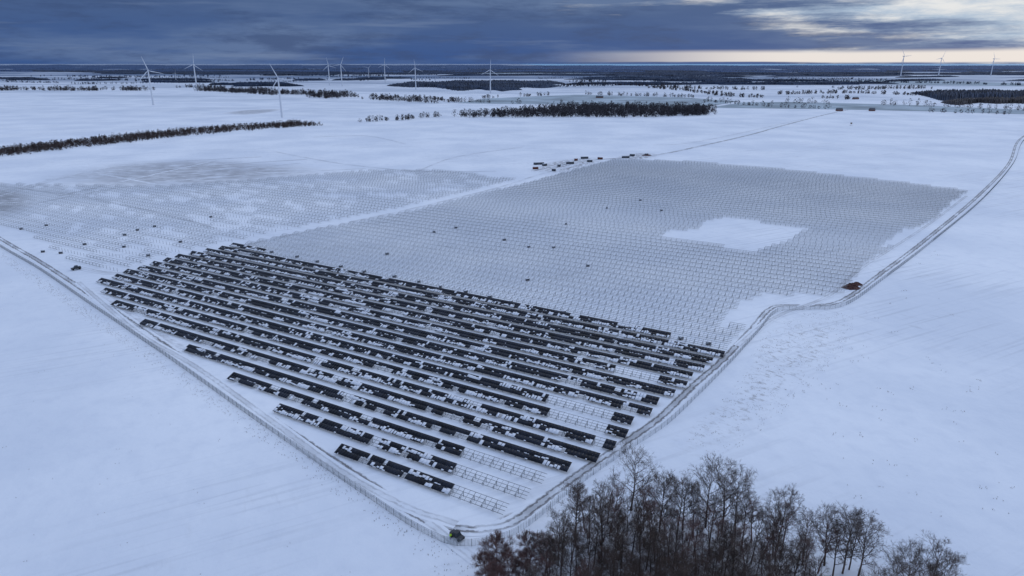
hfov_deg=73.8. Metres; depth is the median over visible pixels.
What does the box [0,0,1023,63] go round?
sky
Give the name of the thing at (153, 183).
tractor track
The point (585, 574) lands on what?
bare tree
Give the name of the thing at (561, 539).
bare tree
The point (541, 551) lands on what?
bare tree
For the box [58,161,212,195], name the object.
tractor track
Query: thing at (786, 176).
mounting frame row
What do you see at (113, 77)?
distant woodland
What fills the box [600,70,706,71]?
distant woodland
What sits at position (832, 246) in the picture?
mounting frame row
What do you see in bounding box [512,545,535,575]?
birch tree
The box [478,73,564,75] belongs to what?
distant woodland
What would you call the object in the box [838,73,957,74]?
distant woodland
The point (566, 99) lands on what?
crop field
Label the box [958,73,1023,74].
distant woodland
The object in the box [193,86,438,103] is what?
tree row
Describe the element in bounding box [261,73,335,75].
distant woodland
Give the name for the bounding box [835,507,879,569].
bare tree
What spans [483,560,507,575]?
birch tree
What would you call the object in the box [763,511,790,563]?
bare tree
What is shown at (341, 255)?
mounting frame row
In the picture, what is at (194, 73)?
wind turbine
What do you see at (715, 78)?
distant woodland
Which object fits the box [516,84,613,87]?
tree row
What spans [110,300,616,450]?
solar panel row
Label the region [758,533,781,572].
bare tree
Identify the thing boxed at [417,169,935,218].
mounting frame row
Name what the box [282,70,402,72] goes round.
distant woodland
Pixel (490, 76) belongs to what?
wind turbine
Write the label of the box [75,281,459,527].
track
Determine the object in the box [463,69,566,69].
distant woodland
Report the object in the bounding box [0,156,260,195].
tractor track
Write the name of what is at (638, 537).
bare tree
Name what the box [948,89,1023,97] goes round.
woodland
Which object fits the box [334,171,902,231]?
mounting frame row
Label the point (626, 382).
solar panel row
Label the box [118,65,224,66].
woodland coast
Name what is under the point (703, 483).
bare tree
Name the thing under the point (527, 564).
bare tree
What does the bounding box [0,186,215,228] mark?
tractor track
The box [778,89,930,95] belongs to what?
tree row
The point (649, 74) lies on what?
distant woodland
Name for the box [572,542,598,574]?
bare tree
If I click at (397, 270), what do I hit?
mounting frame row
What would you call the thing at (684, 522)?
bare tree
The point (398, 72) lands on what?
distant woodland
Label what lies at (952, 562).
bare tree
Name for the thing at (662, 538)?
bare tree
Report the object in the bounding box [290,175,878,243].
mounting frame row
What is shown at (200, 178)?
tractor track
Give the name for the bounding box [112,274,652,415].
solar panel row
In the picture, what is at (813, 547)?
bare tree
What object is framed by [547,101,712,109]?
tree row
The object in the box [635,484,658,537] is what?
bare tree
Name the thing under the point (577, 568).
bare tree
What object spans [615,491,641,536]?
bare tree
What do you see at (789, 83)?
distant woodland
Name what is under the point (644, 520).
bare tree
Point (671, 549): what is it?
bare tree
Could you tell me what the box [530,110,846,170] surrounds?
site road
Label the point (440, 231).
mounting frame row
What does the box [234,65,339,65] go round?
woodland coast
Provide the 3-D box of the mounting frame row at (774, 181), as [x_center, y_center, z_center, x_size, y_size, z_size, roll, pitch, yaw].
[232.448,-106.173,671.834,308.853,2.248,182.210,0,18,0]
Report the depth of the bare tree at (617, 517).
149.57 m
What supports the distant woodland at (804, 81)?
on the snow ground at (140, 456)
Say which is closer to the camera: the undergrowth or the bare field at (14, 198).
the undergrowth
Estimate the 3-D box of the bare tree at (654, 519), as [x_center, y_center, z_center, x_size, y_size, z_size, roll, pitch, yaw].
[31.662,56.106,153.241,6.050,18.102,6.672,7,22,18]
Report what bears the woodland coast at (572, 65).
on the snow ground at (140, 456)
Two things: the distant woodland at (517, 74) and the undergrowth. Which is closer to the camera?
the undergrowth
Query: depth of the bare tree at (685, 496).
165.39 m
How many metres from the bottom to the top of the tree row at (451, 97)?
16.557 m
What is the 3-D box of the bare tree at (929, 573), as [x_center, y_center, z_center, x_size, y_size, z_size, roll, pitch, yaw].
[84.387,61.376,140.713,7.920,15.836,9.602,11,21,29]
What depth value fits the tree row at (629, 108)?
1551.76 m
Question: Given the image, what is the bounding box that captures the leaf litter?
[530,506,831,575]
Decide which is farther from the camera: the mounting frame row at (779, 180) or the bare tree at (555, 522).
the mounting frame row at (779, 180)
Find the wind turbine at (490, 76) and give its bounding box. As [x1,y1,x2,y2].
[483,62,498,92]
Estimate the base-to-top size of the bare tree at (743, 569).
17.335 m
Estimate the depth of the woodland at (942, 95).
2339.52 m
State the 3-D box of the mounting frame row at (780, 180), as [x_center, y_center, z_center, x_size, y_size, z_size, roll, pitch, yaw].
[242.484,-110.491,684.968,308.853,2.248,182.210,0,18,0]
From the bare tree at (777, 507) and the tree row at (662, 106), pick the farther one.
the tree row at (662, 106)
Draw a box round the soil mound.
[842,283,860,289]
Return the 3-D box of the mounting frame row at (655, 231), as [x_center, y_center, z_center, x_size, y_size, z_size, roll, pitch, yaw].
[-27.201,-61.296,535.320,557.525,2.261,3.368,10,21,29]
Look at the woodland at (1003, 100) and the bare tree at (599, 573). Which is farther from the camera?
the woodland at (1003, 100)
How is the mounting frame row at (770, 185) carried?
on the snow ground at (140, 456)
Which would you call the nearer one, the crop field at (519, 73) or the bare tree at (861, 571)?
the bare tree at (861, 571)
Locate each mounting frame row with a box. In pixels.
[0,182,738,308]
[0,185,728,313]
[0,189,725,318]
[0,192,745,329]
[0,196,739,335]
[16,183,740,302]
[35,183,754,299]
[58,183,762,295]
[76,184,793,295]
[94,184,829,295]
[115,184,844,292]
[137,184,847,288]
[155,185,852,283]
[170,184,851,279]
[182,183,857,276]
[194,182,859,272]
[204,182,861,268]
[215,181,861,265]
[226,180,866,261]
[240,179,871,258]
[249,178,873,255]
[258,178,882,253]
[267,177,886,250]
[278,176,893,247]
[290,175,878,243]
[298,175,885,241]
[309,174,892,238]
[315,174,891,236]
[324,172,896,233]
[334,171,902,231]
[342,171,898,229]
[358,171,913,228]
[359,169,918,226]
[369,169,921,224]
[386,169,924,222]
[401,169,930,220]
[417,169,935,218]
[433,169,937,216]
[541,177,940,215]
[548,176,939,212]
[553,175,940,211]
[554,174,942,209]
[558,173,946,207]
[560,172,949,206]
[567,171,949,204]
[571,170,949,202]
[574,169,951,201]
[577,168,954,199]
[580,167,957,198]
[583,166,960,197]
[588,165,958,195]
[590,164,961,194]
[596,163,966,193]
[598,162,967,191]
[600,162,955,189]
[607,161,930,186]
[608,160,909,183]
[610,159,872,179]
[615,158,841,175]
[629,158,815,172]
[654,159,781,169]
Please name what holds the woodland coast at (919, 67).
on the snow ground at (140, 456)
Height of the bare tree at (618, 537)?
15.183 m
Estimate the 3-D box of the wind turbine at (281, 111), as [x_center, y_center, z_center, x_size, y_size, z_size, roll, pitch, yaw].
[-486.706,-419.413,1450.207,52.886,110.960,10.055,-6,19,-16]
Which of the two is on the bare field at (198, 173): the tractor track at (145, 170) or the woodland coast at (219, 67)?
the tractor track at (145, 170)
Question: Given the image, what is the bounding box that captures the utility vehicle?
[449,529,464,541]
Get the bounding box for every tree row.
[0,85,154,90]
[2,77,367,81]
[5,80,97,83]
[40,74,388,76]
[71,80,207,83]
[92,76,228,77]
[152,83,274,90]
[179,78,233,80]
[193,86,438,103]
[198,85,358,96]
[327,75,469,78]
[358,111,439,121]
[361,93,461,101]
[451,96,700,107]
[453,107,716,117]
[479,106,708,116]
[482,90,693,98]
[501,105,711,114]
[508,104,708,112]
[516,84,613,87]
[522,103,713,112]
[538,76,620,78]
[539,103,715,110]
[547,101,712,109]
[558,81,932,89]
[559,100,711,109]
[569,78,1020,84]
[648,85,849,99]
[703,96,1011,114]
[774,77,884,79]
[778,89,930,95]
[788,97,1023,110]
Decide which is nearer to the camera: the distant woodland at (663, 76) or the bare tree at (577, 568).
the bare tree at (577, 568)
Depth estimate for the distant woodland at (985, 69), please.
11271.50 m
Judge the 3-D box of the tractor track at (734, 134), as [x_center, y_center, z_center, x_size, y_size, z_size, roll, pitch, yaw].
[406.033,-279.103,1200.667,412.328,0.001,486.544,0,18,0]
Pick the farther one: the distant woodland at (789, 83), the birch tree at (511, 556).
the distant woodland at (789, 83)
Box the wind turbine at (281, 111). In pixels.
[270,65,294,117]
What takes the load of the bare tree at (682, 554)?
on the snow ground at (140, 456)
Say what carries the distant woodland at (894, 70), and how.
on the snow ground at (140, 456)
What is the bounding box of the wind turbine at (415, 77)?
[410,62,420,89]
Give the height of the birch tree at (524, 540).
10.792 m
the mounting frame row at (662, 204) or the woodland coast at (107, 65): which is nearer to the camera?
the mounting frame row at (662, 204)
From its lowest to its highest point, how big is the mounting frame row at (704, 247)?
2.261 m
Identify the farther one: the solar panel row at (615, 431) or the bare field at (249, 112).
the bare field at (249, 112)
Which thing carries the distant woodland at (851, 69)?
on the snow ground at (140, 456)
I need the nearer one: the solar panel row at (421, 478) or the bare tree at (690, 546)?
the bare tree at (690, 546)
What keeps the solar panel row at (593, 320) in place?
on the snow ground at (140, 456)
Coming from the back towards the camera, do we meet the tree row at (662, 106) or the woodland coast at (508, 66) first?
the woodland coast at (508, 66)
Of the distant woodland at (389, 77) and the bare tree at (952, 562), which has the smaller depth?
the bare tree at (952, 562)
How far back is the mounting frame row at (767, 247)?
487.42 m
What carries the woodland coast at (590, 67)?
on the snow ground at (140, 456)
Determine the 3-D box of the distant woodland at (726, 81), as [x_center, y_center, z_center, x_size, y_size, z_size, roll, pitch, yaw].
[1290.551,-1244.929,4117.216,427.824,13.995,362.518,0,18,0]
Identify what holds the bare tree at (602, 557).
on the snow ground at (140, 456)
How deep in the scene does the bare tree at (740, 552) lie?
141.71 m
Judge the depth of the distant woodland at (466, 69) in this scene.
11152.16 m
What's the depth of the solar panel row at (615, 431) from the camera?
260.69 m
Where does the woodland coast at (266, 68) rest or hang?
on the snow ground at (140, 456)
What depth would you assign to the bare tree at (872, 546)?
150.59 m
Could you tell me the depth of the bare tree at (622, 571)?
137.74 m
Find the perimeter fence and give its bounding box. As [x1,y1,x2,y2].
[0,140,1023,545]
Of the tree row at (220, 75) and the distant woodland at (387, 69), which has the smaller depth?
the tree row at (220, 75)
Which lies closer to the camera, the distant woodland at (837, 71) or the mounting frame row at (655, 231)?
the mounting frame row at (655, 231)
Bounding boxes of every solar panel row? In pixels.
[0,203,727,349]
[0,207,724,356]
[0,212,712,363]
[0,221,693,378]
[1,216,704,371]
[4,200,731,341]
[33,235,687,387]
[49,244,675,396]
[65,255,659,404]
[96,278,633,424]
[100,288,628,437]
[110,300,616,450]
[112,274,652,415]
[139,319,599,462]
[183,344,571,471]
[227,372,545,483]
[273,403,529,498]
[334,444,507,514]
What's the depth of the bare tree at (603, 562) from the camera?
143.20 m
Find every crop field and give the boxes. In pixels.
[461,95,735,107]
[482,73,580,73]
[711,102,1023,113]
[795,80,1023,85]
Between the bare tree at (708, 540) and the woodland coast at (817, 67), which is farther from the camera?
the woodland coast at (817, 67)
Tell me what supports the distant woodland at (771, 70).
on the snow ground at (140, 456)
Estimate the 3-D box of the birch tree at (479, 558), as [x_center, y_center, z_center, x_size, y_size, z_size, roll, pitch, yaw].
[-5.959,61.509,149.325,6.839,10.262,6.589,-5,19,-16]
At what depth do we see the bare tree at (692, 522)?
161.29 m
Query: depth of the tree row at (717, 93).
2489.58 m
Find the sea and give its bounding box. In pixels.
[527,64,1023,65]
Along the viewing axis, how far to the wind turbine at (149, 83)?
1884.15 m
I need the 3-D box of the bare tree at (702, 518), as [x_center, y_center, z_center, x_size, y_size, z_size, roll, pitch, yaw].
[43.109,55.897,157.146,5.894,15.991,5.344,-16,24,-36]
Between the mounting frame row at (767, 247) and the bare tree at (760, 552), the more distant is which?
the mounting frame row at (767, 247)
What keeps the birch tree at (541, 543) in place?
on the snow ground at (140, 456)
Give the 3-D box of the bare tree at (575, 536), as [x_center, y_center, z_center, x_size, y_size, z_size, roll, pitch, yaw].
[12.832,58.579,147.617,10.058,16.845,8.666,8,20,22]
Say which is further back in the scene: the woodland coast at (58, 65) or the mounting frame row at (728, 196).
the woodland coast at (58, 65)
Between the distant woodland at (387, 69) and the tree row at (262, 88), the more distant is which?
the distant woodland at (387, 69)
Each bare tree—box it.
[523,560,545,575]
[534,529,556,575]
[535,550,557,575]
[541,541,576,575]
[545,505,574,565]
[546,534,557,572]
[551,523,575,574]
[552,510,576,572]
[554,523,593,575]
[558,481,595,531]
[564,522,593,574]
[566,477,589,529]
[568,520,584,560]
[572,481,588,529]
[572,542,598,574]
[572,556,602,575]
[573,559,598,575]
[573,561,588,575]
[577,521,602,568]
[580,496,596,543]
[580,500,617,562]
[580,513,594,552]
[587,498,619,539]
[590,493,614,546]
[590,552,610,575]
[590,567,604,575]
[591,478,611,513]
[592,538,609,563]
[594,473,627,517]
[594,544,612,575]
[596,533,639,575]
[602,545,618,575]
[604,503,642,568]
[605,484,628,533]
[605,509,627,575]
[606,513,633,559]
[606,556,646,575]
[608,441,661,509]
[608,529,630,575]
[609,502,627,541]
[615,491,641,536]
[624,497,648,561]
[625,554,646,575]
[630,508,650,551]
[630,518,652,575]
[633,477,660,526]
[634,527,672,574]
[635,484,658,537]
[637,501,652,540]
[639,502,664,566]
[642,524,673,573]
[643,499,659,536]
[645,469,678,514]
[647,469,684,531]
[649,524,662,561]
[650,526,674,558]
[655,540,688,575]
[657,500,672,542]
[659,516,674,562]
[663,503,678,546]
[665,470,703,530]
[666,475,699,531]
[667,508,680,540]
[668,524,686,568]
[673,544,690,575]
[674,513,692,558]
[675,548,695,574]
[680,539,694,566]
[682,516,705,560]
[684,481,702,533]
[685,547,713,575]
[687,510,701,545]
[688,500,709,557]
[691,461,733,527]
[695,528,713,564]
[696,451,753,529]
[698,505,717,554]
[698,548,714,575]
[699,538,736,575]
[700,489,727,545]
[701,537,727,575]
[706,522,749,575]
[711,520,728,562]
[712,530,755,575]
[713,520,732,570]
[714,506,726,528]
[716,468,757,521]
[725,540,744,575]
[727,508,747,563]
[728,524,772,575]
[728,559,752,575]
[730,490,758,550]
[730,499,745,526]
[731,523,752,562]
[741,496,761,542]
[748,505,771,562]
[751,534,770,575]
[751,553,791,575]
[755,483,807,546]
[756,538,770,571]
[757,498,795,550]
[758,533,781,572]
[759,531,800,575]
[761,514,783,559]
[761,554,778,575]
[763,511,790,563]
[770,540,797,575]
[774,498,799,549]
[777,541,798,575]
[785,533,814,573]
[786,553,807,575]
[787,521,815,569]
[788,505,830,565]
[795,535,818,573]
[799,504,856,565]
[799,558,814,574]
[799,566,815,575]
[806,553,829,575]
[815,509,865,575]
[816,525,844,573]
[826,499,878,573]
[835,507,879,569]
[845,514,892,575]
[859,557,903,575]
[874,546,919,575]
[881,537,941,575]
[905,551,942,575]
[912,530,966,575]
[919,546,969,575]
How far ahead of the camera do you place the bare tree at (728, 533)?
146.26 m
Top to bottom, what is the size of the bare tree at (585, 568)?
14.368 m
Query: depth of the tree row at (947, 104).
1819.91 m
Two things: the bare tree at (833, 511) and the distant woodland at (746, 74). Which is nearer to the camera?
the bare tree at (833, 511)
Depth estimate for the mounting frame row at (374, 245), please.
395.63 m
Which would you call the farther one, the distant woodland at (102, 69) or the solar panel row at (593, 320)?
the distant woodland at (102, 69)
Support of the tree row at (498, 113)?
on the snow ground at (140, 456)
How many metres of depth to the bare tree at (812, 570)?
136.89 m
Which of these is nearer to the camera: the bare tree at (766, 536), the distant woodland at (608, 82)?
the bare tree at (766, 536)
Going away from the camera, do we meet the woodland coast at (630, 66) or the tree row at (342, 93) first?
the tree row at (342, 93)
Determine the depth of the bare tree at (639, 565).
141.02 m
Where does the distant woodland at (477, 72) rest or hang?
on the snow ground at (140, 456)
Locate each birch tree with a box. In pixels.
[471,550,498,575]
[476,529,517,572]
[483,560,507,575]
[495,546,523,575]
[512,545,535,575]
[514,529,542,568]
[535,530,566,573]
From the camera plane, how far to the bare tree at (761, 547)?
147.85 m
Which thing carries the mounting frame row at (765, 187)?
on the snow ground at (140, 456)
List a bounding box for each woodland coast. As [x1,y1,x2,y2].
[0,65,60,66]
[0,66,61,68]
[9,64,117,66]
[20,67,103,69]
[46,66,146,68]
[62,65,172,66]
[99,66,193,68]
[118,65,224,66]
[128,66,228,68]
[171,66,263,68]
[173,65,286,66]
[209,66,311,68]
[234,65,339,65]
[253,66,359,68]
[284,64,392,66]
[290,66,390,68]
[338,65,452,66]
[341,66,424,68]
[374,66,472,68]
[401,65,510,66]
[415,66,514,68]
[450,66,554,68]
[453,65,569,66]
[492,66,588,69]
[526,65,626,66]
[542,66,625,68]
[563,65,681,66]
[569,67,673,69]
[614,66,718,68]
[617,65,728,66]
[661,66,769,68]
[680,65,781,66]
[686,66,793,68]
[719,65,844,66]
[736,66,833,68]
[770,66,877,69]
[795,65,873,66]
[823,66,914,68]
[860,65,917,66]
[870,66,956,68]
[901,66,998,68]
[908,65,999,66]
[940,66,1019,68]
[952,65,1023,66]
[983,67,1023,68]
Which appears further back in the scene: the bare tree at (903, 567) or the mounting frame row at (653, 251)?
the mounting frame row at (653, 251)
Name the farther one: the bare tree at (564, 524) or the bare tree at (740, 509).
the bare tree at (740, 509)
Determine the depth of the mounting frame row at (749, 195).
592.23 m
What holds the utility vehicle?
on the field edge track at (464, 552)
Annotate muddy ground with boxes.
[185,252,222,262]
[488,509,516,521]
[524,157,606,174]
[613,152,661,159]
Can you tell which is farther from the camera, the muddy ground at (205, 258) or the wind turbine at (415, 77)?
the wind turbine at (415, 77)
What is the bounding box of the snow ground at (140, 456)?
[0,64,1023,575]
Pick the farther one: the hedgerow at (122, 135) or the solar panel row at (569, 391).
the hedgerow at (122, 135)
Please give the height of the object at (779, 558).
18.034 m
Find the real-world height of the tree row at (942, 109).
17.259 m
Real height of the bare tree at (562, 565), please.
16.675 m
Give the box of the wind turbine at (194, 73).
[187,60,200,90]
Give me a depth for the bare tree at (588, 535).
148.29 m
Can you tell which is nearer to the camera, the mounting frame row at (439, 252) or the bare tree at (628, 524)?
the bare tree at (628, 524)
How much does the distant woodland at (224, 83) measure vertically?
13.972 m
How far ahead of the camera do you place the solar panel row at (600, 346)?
310.15 m
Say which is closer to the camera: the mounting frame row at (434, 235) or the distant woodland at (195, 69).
the mounting frame row at (434, 235)
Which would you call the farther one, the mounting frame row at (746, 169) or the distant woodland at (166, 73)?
the distant woodland at (166, 73)
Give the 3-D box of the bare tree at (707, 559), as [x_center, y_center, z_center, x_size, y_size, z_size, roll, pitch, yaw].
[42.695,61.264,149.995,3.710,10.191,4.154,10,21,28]
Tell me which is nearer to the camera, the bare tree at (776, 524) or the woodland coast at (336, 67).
the bare tree at (776, 524)
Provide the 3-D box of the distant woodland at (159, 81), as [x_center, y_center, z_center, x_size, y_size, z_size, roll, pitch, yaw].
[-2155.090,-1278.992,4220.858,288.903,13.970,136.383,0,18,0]
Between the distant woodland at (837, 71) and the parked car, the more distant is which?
the distant woodland at (837, 71)
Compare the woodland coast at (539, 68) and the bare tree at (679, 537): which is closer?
the bare tree at (679, 537)
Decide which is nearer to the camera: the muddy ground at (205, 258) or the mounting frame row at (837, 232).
the muddy ground at (205, 258)
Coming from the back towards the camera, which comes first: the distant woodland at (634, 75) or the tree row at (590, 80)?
the distant woodland at (634, 75)
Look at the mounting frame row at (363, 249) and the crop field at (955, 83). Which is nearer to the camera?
the mounting frame row at (363, 249)
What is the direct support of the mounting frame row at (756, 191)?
on the snow ground at (140, 456)
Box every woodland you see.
[0,69,75,71]
[0,69,86,71]
[0,77,33,78]
[7,78,38,79]
[24,78,49,79]
[27,69,157,71]
[37,69,150,70]
[50,70,149,72]
[74,79,117,80]
[96,69,193,70]
[97,76,127,77]
[103,72,239,73]
[119,68,245,69]
[139,72,258,73]
[139,78,210,79]
[143,80,176,82]
[151,70,267,71]
[165,80,214,82]
[169,71,293,71]
[185,72,327,74]
[202,69,325,71]
[209,82,244,84]
[213,71,362,72]
[231,83,302,86]
[236,82,291,83]
[243,68,361,69]
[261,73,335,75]
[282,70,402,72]
[292,78,324,80]
[314,69,461,70]
[322,72,480,74]
[334,78,386,80]
[336,73,444,74]
[359,77,412,78]
[370,69,525,70]
[387,80,562,90]
[396,71,545,72]
[402,71,475,71]
[430,69,501,70]
[438,70,589,71]
[438,73,581,75]
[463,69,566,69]
[473,86,521,91]
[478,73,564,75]
[521,69,644,71]
[523,71,607,72]
[552,74,719,75]
[562,81,671,84]
[564,69,692,69]
[564,77,719,79]
[569,74,599,75]
[581,76,751,77]
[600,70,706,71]
[604,78,680,80]
[605,73,663,73]
[608,72,726,72]
[608,74,657,75]
[617,82,740,84]
[632,72,677,73]
[643,72,780,73]
[645,68,767,69]
[663,79,829,81]
[667,70,793,72]
[684,78,746,79]
[697,73,782,75]
[702,80,748,81]
[712,74,799,75]
[719,82,859,84]
[735,69,829,71]
[741,73,846,73]
[762,81,854,82]
[766,74,911,76]
[770,70,911,71]
[782,69,936,70]
[789,72,898,72]
[793,73,844,74]
[802,81,898,83]
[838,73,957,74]
[851,69,938,71]
[883,79,944,81]
[895,75,958,77]
[896,69,969,71]
[911,88,1023,100]
[913,69,998,71]
[941,96,1023,104]
[943,69,1022,70]
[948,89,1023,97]
[958,71,1014,72]
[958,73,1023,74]
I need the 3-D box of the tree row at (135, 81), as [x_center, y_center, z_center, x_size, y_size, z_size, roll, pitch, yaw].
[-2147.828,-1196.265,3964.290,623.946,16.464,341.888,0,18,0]
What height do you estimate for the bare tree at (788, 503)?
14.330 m
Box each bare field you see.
[0,186,40,220]
[27,157,345,190]
[216,108,287,115]
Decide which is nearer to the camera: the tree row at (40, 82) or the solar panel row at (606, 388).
the solar panel row at (606, 388)
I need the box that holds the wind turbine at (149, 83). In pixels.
[140,59,162,104]
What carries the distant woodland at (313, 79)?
on the snow ground at (140, 456)
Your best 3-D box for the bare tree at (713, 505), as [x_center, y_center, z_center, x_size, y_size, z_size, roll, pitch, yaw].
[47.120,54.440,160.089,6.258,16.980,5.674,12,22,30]
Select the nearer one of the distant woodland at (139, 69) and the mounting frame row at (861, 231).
the mounting frame row at (861, 231)
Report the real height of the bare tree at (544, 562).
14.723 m
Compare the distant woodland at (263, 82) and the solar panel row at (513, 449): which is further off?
the distant woodland at (263, 82)
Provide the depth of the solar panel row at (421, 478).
190.50 m
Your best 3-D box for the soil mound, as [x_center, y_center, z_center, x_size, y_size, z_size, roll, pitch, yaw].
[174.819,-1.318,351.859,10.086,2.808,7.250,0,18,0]
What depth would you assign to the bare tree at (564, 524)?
150.37 m
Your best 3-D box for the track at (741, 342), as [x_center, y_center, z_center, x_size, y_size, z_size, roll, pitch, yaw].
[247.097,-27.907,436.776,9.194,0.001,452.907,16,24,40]
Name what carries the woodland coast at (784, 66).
on the snow ground at (140, 456)
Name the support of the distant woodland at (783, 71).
on the snow ground at (140, 456)
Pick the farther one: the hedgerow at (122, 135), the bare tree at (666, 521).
the hedgerow at (122, 135)
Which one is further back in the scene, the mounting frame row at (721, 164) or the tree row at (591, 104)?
the tree row at (591, 104)
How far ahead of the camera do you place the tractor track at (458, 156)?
836.38 m
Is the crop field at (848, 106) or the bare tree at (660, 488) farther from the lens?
the crop field at (848, 106)
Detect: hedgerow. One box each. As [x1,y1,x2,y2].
[0,120,302,150]
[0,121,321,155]
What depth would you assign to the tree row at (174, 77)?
5497.65 m
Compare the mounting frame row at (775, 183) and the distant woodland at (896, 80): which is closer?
the mounting frame row at (775, 183)
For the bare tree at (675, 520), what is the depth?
163.10 m
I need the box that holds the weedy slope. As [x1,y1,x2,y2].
[653,311,851,475]
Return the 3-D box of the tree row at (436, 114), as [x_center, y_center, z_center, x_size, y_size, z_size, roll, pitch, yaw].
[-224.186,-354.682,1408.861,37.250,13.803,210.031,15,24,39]
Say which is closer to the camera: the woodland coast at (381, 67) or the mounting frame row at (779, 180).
the mounting frame row at (779, 180)
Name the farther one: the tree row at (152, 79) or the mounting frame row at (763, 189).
the tree row at (152, 79)
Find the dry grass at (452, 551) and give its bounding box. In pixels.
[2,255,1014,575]
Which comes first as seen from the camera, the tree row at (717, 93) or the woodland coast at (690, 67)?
the tree row at (717, 93)
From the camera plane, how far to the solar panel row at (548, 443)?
234.07 m
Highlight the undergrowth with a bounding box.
[548,526,786,575]
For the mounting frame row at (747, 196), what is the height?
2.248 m
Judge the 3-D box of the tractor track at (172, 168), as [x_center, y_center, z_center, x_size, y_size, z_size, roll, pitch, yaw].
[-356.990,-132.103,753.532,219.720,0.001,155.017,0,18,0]
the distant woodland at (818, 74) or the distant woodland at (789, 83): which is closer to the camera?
the distant woodland at (789, 83)
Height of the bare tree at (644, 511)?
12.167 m
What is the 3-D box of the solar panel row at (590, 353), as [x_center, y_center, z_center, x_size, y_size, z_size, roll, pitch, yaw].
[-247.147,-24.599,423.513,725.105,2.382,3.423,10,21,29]
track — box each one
[0,135,1023,535]
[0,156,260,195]
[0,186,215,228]
[14,163,298,188]
[41,168,365,201]
[46,159,305,179]
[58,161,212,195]
[70,163,582,273]
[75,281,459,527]
[84,171,214,195]
[273,151,480,171]
[323,135,405,143]
[420,147,519,170]
[422,521,502,575]
[667,119,800,144]
[733,196,968,346]
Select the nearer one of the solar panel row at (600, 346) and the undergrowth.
the undergrowth
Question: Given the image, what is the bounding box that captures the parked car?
[71,265,80,270]

